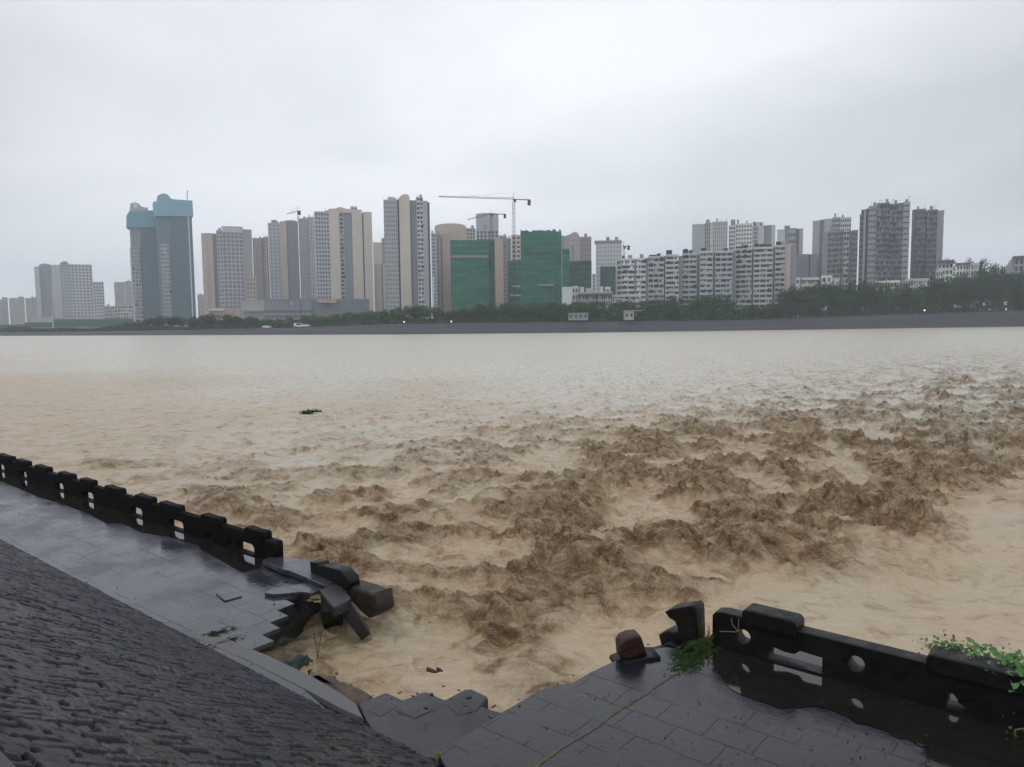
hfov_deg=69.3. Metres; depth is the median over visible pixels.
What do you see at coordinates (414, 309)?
tree
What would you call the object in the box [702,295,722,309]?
tree
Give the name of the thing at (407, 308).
tree
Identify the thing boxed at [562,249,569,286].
netted building
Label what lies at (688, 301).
tree
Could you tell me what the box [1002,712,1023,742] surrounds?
vine
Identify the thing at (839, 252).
apartment tower
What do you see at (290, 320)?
tree
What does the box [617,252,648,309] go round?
slab block
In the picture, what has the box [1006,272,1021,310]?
tree
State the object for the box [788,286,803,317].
tree
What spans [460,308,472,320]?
tree
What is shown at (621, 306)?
tree
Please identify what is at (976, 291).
tree
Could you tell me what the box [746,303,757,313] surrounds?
tree
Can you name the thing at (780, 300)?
tree
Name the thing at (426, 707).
rubble
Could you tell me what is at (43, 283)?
apartment tower
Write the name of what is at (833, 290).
tree
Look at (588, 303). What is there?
tree
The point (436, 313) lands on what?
tree
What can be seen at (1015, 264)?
white house
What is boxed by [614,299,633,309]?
tree
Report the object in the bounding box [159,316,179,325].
tree
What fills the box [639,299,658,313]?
tree
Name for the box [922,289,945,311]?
tree
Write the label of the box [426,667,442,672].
driftwood
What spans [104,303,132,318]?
building
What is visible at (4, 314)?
apartment block
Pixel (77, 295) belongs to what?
apartment tower
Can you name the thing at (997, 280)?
tree
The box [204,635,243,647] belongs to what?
moss
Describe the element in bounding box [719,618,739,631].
bent wire
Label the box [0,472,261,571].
flooded strip
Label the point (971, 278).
tree
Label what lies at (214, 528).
stone parapet
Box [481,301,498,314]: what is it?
tree
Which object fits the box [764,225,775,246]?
apartment tower
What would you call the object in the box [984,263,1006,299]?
tree
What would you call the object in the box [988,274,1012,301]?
tree
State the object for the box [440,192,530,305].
tower crane
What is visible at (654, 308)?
tree
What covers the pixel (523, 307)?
tree
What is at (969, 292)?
tree
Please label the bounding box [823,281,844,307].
tree
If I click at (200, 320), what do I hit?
tree
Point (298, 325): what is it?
parked van
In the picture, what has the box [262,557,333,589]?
fallen slab
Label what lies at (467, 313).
tree
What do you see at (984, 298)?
tree
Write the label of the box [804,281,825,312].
tree
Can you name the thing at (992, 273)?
tree
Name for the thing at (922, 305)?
tree
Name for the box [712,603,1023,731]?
stone parapet
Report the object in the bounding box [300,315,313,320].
tree
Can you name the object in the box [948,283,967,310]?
tree
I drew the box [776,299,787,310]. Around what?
tree
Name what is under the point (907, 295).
tree
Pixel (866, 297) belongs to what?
tree
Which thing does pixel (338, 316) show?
tree
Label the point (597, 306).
tree
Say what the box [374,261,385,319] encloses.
apartment block
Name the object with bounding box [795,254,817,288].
office block
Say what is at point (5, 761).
path
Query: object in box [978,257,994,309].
tree
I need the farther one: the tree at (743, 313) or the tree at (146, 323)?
the tree at (146, 323)
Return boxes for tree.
[131,320,144,326]
[139,320,154,326]
[144,316,159,325]
[154,316,166,325]
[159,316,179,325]
[174,316,187,326]
[183,318,196,326]
[190,316,201,325]
[197,315,206,324]
[202,313,220,328]
[216,314,232,324]
[220,314,234,324]
[226,316,240,326]
[248,317,259,324]
[264,319,276,324]
[284,316,293,322]
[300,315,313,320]
[323,315,336,321]
[334,312,345,318]
[344,311,355,323]
[359,311,371,320]
[360,310,377,318]
[371,311,389,320]
[379,309,395,319]
[391,308,403,317]
[393,311,407,322]
[394,306,412,316]
[404,305,421,317]
[411,305,425,317]
[416,305,430,317]
[426,306,441,317]
[438,312,449,318]
[448,310,460,319]
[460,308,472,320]
[461,310,472,318]
[469,308,483,319]
[472,305,490,322]
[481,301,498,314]
[482,307,495,322]
[494,306,508,319]
[500,303,513,313]
[503,305,518,318]
[515,305,527,316]
[521,307,533,321]
[524,301,535,310]
[533,303,544,313]
[537,307,548,321]
[551,303,569,313]
[557,302,578,311]
[559,309,572,318]
[570,300,582,310]
[574,304,590,312]
[583,300,594,312]
[584,308,595,320]
[589,300,606,312]
[601,304,612,314]
[611,300,625,314]
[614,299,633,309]
[615,310,623,319]
[621,307,634,316]
[623,299,636,313]
[633,300,650,320]
[635,307,646,320]
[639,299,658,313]
[650,299,661,313]
[655,296,677,320]
[665,295,687,319]
[679,297,701,312]
[691,295,711,319]
[698,293,719,307]
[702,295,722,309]
[715,294,735,312]
[731,307,739,315]
[738,308,747,316]
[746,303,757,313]
[747,307,757,315]
[757,305,763,318]
[759,307,770,315]
[764,302,778,312]
[769,306,778,315]
[772,285,794,317]
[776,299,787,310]
[777,295,795,317]
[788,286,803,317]
[790,284,813,313]
[792,293,810,308]
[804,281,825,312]
[806,291,827,316]
[811,305,823,313]
[812,282,831,315]
[821,281,840,307]
[822,292,841,308]
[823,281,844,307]
[829,292,848,315]
[835,292,855,308]
[837,284,858,315]
[842,280,859,315]
[844,289,867,306]
[854,281,876,310]
[855,278,876,309]
[859,290,880,310]
[865,279,885,302]
[872,291,888,313]
[877,282,897,299]
[878,291,894,312]
[888,293,901,312]
[889,283,906,313]
[898,284,914,299]
[899,291,916,307]
[901,284,916,298]
[904,291,922,313]
[913,300,928,313]
[914,283,928,304]
[918,282,936,312]
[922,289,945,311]
[926,276,945,310]
[931,276,952,301]
[936,284,962,312]
[942,274,966,312]
[944,299,957,311]
[945,258,956,280]
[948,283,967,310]
[952,271,971,312]
[954,279,985,305]
[956,286,972,305]
[960,270,978,296]
[964,271,989,305]
[965,257,988,280]
[972,302,983,310]
[974,272,994,301]
[975,281,994,304]
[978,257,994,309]
[980,263,1000,281]
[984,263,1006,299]
[984,281,1009,310]
[984,299,998,310]
[987,274,1009,301]
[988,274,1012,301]
[996,299,1004,307]
[997,264,1009,279]
[1005,299,1014,307]
[1006,271,1023,289]
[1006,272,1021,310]
[1008,279,1023,302]
[1010,279,1023,302]
[1012,269,1023,279]
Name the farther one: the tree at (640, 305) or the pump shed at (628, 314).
the tree at (640, 305)
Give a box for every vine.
[912,630,992,694]
[967,643,1023,691]
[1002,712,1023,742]
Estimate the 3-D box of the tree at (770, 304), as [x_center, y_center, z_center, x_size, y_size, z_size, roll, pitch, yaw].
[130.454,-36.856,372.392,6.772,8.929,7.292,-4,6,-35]
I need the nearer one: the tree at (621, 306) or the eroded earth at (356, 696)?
the eroded earth at (356, 696)
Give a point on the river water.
(784, 433)
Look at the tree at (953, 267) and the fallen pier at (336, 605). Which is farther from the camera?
the tree at (953, 267)
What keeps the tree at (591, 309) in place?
on the ground
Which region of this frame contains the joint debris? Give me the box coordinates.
[534,671,679,766]
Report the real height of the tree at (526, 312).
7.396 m
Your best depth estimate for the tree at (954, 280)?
399.51 m
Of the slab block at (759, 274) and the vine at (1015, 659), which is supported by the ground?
the slab block at (759, 274)
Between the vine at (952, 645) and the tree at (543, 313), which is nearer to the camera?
the vine at (952, 645)
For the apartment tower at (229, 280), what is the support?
on the ground
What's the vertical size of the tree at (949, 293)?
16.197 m
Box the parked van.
[294,323,303,326]
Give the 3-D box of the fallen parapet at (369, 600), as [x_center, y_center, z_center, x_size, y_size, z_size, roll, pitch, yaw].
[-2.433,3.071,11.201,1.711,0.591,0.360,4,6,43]
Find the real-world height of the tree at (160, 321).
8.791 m
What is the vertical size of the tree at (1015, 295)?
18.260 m
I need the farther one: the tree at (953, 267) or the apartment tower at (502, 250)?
the apartment tower at (502, 250)
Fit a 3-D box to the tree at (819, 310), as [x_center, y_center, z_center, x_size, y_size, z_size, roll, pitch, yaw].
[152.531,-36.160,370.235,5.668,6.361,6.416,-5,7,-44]
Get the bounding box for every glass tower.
[126,202,160,325]
[152,190,195,325]
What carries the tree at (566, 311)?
on the ground
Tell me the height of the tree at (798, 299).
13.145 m
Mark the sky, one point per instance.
(640, 123)
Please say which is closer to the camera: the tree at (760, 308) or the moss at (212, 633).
the moss at (212, 633)
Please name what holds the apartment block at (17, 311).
on the ground
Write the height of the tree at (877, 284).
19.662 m
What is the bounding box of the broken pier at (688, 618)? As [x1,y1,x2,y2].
[652,600,704,648]
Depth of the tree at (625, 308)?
351.15 m
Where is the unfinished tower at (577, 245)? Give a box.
[562,232,591,291]
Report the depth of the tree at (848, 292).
388.08 m
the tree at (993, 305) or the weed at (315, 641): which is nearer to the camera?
the weed at (315, 641)
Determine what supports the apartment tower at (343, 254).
on the ground
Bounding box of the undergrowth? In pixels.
[0,304,1023,331]
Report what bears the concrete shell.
on the ground
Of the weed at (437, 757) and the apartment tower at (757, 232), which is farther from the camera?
the apartment tower at (757, 232)
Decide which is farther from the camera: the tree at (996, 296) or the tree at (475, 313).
the tree at (996, 296)
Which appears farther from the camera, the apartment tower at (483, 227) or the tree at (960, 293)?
the apartment tower at (483, 227)
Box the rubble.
[263,559,649,718]
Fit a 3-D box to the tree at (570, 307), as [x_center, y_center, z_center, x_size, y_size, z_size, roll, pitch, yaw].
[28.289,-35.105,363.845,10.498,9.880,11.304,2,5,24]
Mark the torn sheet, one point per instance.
(299, 661)
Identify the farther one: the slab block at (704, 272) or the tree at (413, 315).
the slab block at (704, 272)
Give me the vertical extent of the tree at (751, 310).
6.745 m
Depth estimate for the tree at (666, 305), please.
366.22 m
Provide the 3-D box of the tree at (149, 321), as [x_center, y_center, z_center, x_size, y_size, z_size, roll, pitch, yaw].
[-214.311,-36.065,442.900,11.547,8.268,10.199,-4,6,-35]
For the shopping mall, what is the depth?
669.11 m
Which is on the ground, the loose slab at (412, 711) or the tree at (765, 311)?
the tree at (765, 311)
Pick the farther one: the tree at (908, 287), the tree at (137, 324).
the tree at (137, 324)
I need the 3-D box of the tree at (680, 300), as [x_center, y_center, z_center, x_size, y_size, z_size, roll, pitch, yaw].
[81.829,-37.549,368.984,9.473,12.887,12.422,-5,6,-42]
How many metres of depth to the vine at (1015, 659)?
7.42 m
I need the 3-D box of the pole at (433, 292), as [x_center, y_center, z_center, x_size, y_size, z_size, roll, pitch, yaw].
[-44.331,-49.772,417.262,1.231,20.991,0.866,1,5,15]
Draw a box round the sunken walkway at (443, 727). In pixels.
[358,689,499,760]
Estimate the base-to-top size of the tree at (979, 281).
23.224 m
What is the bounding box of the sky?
[0,0,1023,324]
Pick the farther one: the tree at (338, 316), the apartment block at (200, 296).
the apartment block at (200, 296)
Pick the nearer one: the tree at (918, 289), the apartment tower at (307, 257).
the tree at (918, 289)
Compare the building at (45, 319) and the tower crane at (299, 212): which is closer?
the tower crane at (299, 212)
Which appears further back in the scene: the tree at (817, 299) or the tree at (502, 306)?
the tree at (817, 299)
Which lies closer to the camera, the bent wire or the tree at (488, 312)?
the bent wire
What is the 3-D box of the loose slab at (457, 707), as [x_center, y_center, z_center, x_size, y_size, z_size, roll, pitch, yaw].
[-0.489,3.482,7.968,0.335,0.056,0.438,3,6,39]
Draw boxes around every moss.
[203,625,243,636]
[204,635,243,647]
[664,652,712,678]
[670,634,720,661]
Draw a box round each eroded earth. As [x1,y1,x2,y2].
[265,599,320,648]
[308,670,372,707]
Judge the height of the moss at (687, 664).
0.035 m
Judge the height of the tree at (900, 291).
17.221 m
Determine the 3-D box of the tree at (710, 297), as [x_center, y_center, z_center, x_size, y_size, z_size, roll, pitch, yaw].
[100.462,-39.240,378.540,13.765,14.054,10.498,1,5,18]
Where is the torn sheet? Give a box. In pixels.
[278,654,312,669]
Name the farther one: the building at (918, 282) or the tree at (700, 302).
the building at (918, 282)
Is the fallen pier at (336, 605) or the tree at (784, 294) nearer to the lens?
the fallen pier at (336, 605)
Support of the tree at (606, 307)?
on the ground
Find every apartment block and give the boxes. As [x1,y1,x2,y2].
[0,297,8,324]
[9,297,25,326]
[25,296,36,322]
[197,293,204,316]
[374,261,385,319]
[592,274,595,291]
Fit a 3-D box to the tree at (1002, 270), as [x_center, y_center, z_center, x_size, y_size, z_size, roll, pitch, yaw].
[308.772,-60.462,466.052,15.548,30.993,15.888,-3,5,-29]
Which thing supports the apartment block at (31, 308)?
on the ground
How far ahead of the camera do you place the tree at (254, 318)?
395.16 m
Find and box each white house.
[936,260,953,312]
[955,262,978,310]
[1005,256,1023,310]
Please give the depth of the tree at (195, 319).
413.16 m
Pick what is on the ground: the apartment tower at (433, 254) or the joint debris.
the apartment tower at (433, 254)
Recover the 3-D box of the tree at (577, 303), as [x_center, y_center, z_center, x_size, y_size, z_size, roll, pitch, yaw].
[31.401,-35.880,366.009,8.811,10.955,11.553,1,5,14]
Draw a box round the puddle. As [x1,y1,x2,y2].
[714,646,1023,766]
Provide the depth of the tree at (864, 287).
391.70 m
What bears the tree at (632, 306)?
on the ground
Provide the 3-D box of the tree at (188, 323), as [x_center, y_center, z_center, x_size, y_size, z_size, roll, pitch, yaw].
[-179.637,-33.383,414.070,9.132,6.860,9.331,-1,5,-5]
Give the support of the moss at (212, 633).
on the walkway at (90, 550)
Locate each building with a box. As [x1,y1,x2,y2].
[32,316,104,326]
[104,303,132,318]
[206,308,239,325]
[450,239,494,320]
[520,229,561,319]
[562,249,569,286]
[572,286,641,319]
[796,275,839,316]
[875,278,929,313]
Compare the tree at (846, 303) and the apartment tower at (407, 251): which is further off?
the apartment tower at (407, 251)
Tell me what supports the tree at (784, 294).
on the ground
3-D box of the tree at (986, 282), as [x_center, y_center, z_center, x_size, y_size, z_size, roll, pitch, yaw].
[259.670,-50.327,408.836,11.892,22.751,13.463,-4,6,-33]
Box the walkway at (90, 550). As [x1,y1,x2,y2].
[0,481,323,707]
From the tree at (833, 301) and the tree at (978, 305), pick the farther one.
the tree at (978, 305)
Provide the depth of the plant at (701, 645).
8.98 m
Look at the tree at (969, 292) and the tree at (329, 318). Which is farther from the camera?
the tree at (969, 292)
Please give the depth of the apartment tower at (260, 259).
843.37 m
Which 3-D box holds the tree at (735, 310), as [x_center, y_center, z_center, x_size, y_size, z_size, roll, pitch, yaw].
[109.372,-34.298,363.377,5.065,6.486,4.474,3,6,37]
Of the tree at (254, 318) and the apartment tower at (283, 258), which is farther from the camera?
the apartment tower at (283, 258)
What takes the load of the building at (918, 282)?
on the ground
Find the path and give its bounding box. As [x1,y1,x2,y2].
[0,750,15,766]
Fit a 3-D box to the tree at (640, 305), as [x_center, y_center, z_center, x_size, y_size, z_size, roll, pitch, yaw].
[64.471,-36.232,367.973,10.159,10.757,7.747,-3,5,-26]
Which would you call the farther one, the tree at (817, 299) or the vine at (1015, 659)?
the tree at (817, 299)
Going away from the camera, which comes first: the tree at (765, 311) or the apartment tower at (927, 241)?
the tree at (765, 311)
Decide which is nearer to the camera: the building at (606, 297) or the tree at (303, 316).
the tree at (303, 316)
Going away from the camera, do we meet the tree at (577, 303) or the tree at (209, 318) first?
the tree at (577, 303)
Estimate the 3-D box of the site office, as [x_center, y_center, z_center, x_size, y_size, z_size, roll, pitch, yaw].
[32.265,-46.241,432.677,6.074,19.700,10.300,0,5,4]
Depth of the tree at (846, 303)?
380.90 m
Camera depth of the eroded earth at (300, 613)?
11.27 m
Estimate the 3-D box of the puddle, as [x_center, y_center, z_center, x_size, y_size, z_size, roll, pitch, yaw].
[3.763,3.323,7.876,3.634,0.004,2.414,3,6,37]
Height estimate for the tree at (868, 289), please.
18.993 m
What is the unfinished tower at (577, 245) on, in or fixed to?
on the ground
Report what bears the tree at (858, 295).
on the ground
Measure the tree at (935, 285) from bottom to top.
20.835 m
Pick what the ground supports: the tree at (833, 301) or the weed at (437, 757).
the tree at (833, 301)
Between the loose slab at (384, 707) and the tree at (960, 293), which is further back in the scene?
the tree at (960, 293)
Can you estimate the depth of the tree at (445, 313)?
358.98 m
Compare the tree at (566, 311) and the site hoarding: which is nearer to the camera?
the tree at (566, 311)
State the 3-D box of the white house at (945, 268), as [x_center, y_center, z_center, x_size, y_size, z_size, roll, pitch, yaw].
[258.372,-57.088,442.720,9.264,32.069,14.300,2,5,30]
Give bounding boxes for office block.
[114,279,132,304]
[435,223,475,283]
[436,234,450,320]
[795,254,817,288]
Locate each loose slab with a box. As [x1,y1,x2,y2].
[216,590,241,601]
[265,583,319,596]
[367,699,399,716]
[395,698,440,718]
[448,694,485,715]
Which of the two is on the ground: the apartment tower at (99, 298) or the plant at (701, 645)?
the apartment tower at (99, 298)
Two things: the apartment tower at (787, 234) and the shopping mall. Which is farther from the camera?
the shopping mall
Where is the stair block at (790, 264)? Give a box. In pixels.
[784,244,796,316]
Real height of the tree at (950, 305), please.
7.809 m
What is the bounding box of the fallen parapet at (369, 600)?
[310,559,393,617]
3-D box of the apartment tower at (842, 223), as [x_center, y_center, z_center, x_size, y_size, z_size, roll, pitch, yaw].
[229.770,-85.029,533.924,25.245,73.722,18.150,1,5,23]
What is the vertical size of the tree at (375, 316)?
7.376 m
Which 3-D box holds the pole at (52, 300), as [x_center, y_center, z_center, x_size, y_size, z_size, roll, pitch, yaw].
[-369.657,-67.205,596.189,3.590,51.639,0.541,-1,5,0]
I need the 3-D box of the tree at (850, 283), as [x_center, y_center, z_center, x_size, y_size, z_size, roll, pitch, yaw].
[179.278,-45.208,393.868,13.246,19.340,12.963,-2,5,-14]
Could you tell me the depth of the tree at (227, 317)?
404.16 m
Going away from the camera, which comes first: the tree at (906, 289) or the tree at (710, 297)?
the tree at (710, 297)
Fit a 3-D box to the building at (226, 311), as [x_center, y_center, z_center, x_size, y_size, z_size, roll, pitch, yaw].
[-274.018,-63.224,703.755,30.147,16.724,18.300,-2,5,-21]
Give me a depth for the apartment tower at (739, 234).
637.53 m
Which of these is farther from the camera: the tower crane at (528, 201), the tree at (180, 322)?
the tower crane at (528, 201)
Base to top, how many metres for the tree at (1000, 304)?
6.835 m
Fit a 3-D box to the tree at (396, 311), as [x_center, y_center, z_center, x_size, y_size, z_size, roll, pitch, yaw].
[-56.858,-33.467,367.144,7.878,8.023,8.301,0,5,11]
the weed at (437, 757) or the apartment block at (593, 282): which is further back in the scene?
the apartment block at (593, 282)
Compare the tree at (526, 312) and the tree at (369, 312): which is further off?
the tree at (369, 312)
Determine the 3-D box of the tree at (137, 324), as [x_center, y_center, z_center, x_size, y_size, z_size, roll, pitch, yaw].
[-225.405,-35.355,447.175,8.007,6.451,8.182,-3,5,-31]
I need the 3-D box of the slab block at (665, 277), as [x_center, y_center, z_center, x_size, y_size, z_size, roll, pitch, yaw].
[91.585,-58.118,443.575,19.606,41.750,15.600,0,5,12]
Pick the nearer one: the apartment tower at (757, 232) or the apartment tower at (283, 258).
the apartment tower at (757, 232)
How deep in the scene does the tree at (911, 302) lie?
392.72 m
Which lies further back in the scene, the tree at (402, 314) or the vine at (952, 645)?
the tree at (402, 314)
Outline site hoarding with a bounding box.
[0,319,133,327]
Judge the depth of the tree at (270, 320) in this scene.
391.60 m
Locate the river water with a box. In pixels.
[0,327,1023,712]
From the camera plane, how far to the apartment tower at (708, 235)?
633.10 m
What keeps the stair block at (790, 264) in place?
on the ground
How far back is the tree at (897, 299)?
389.34 m
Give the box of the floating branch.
[298,409,320,414]
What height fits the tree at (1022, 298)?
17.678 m
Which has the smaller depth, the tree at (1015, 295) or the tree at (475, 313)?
the tree at (475, 313)
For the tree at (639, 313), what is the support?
on the ground
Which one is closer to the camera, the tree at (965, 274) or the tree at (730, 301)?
the tree at (730, 301)
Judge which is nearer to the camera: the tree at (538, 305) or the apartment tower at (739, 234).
the tree at (538, 305)
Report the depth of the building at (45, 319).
1146.12 m
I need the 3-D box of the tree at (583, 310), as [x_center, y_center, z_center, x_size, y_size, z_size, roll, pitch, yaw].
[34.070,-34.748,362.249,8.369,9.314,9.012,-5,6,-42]
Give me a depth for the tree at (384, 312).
365.28 m
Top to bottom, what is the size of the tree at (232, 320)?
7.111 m
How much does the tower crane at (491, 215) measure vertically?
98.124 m
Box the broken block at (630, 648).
[609,629,660,662]
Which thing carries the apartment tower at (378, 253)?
on the ground
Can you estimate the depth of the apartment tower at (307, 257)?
830.11 m
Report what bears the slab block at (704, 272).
on the ground
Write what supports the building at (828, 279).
on the ground
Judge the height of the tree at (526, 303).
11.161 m
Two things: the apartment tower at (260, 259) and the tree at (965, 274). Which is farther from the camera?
the apartment tower at (260, 259)
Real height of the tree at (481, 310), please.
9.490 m
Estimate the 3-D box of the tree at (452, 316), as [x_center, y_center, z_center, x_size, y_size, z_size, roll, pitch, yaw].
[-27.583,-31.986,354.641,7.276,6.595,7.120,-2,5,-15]
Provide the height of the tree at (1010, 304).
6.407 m
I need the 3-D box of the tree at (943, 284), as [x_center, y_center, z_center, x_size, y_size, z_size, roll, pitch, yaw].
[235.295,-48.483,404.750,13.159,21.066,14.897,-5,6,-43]
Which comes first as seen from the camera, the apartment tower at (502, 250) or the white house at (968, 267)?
the white house at (968, 267)
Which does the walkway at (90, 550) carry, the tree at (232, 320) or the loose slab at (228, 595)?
the loose slab at (228, 595)
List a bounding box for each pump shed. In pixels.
[568,313,587,319]
[624,310,641,319]
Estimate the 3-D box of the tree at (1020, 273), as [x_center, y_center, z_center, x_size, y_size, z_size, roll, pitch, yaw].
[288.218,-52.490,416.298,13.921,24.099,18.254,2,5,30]
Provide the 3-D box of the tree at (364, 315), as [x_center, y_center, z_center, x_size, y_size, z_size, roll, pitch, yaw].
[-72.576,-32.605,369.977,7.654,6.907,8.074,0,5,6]
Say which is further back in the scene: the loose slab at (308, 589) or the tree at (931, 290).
the tree at (931, 290)
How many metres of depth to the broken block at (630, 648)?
8.78 m
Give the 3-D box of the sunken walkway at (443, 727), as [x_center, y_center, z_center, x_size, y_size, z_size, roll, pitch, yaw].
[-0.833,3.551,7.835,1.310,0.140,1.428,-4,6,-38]
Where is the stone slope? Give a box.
[0,539,441,766]
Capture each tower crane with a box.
[287,207,301,314]
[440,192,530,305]
[468,209,505,240]
[622,245,629,254]
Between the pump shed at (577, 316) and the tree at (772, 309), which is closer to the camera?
the pump shed at (577, 316)
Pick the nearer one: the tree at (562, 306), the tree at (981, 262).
the tree at (562, 306)
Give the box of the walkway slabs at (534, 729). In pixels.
[439,646,929,766]
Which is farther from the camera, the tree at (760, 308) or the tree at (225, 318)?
the tree at (225, 318)
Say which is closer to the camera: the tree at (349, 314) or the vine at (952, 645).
the vine at (952, 645)
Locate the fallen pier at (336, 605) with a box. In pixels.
[320,584,369,639]
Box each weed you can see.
[312,628,321,658]
[435,751,441,764]
[707,622,714,642]
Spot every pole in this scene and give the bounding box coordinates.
[52,273,52,327]
[433,276,433,308]
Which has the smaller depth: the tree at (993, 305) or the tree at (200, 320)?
the tree at (993, 305)
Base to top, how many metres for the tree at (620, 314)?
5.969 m
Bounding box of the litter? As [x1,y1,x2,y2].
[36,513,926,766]
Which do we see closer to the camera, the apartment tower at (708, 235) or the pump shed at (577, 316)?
the pump shed at (577, 316)
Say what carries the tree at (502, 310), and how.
on the ground
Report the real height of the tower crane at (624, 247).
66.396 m
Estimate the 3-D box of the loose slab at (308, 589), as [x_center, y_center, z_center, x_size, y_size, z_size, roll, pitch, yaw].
[-3.272,3.118,11.050,0.747,0.058,0.477,-3,5,-31]
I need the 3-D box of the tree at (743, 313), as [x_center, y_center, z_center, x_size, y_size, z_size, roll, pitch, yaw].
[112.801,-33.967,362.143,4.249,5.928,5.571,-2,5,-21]
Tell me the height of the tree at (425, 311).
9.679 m
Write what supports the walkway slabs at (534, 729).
on the walkway foundation
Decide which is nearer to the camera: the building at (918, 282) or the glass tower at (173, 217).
the building at (918, 282)
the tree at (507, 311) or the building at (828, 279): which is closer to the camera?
the tree at (507, 311)
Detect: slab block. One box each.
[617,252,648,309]
[648,250,681,318]
[681,247,735,318]
[735,241,784,317]
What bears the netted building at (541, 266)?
on the ground
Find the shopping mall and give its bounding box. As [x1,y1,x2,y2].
[241,299,369,324]
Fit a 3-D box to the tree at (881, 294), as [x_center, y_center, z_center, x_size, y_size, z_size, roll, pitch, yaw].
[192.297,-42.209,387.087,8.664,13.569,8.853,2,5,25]
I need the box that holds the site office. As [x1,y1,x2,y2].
[562,287,571,304]
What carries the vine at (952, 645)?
on the stone parapet at (936, 676)
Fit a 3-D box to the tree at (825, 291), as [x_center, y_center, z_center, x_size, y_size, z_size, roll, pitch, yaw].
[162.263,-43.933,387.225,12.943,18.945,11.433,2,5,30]
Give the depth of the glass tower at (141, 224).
924.47 m
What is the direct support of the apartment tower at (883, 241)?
on the ground
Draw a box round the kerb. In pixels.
[185,633,363,724]
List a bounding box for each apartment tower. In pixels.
[34,263,62,316]
[60,261,94,316]
[93,281,104,316]
[201,226,256,317]
[252,235,269,299]
[268,220,299,298]
[299,214,316,298]
[314,206,373,321]
[373,238,384,307]
[383,194,431,321]
[431,230,441,313]
[476,213,498,307]
[495,234,510,310]
[595,237,621,294]
[692,218,727,254]
[729,219,751,258]
[752,222,763,248]
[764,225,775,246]
[777,225,802,285]
[812,213,850,307]
[822,226,857,313]
[858,199,909,314]
[910,206,943,312]
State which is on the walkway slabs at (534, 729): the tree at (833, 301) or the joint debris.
the joint debris
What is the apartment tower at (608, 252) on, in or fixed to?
on the ground
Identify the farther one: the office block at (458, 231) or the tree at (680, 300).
the office block at (458, 231)
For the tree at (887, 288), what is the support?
on the ground
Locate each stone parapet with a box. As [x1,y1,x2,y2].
[0,453,283,559]
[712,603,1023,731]
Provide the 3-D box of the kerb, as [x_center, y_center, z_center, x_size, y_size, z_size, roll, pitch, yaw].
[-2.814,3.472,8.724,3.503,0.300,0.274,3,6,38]
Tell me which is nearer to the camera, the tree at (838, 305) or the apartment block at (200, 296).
the tree at (838, 305)
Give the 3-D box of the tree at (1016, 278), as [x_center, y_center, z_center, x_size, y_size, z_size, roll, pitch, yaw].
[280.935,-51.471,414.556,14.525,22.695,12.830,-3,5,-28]
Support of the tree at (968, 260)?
on the ground
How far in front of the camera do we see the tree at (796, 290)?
386.56 m
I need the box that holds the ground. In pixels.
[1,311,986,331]
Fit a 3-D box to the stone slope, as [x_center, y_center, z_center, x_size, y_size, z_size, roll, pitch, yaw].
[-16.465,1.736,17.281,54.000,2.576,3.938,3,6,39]
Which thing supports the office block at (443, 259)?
on the ground
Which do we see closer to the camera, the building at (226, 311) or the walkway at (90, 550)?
the walkway at (90, 550)
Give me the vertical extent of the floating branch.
0.261 m
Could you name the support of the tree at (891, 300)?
on the ground
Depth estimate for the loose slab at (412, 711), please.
7.89 m
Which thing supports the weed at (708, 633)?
on the walkway slabs at (534, 729)
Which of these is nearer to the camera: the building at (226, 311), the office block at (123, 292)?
the building at (226, 311)
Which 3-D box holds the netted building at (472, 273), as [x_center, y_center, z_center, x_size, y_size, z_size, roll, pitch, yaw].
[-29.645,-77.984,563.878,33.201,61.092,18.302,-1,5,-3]
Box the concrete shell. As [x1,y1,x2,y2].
[507,235,520,317]
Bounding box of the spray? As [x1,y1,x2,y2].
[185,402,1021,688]

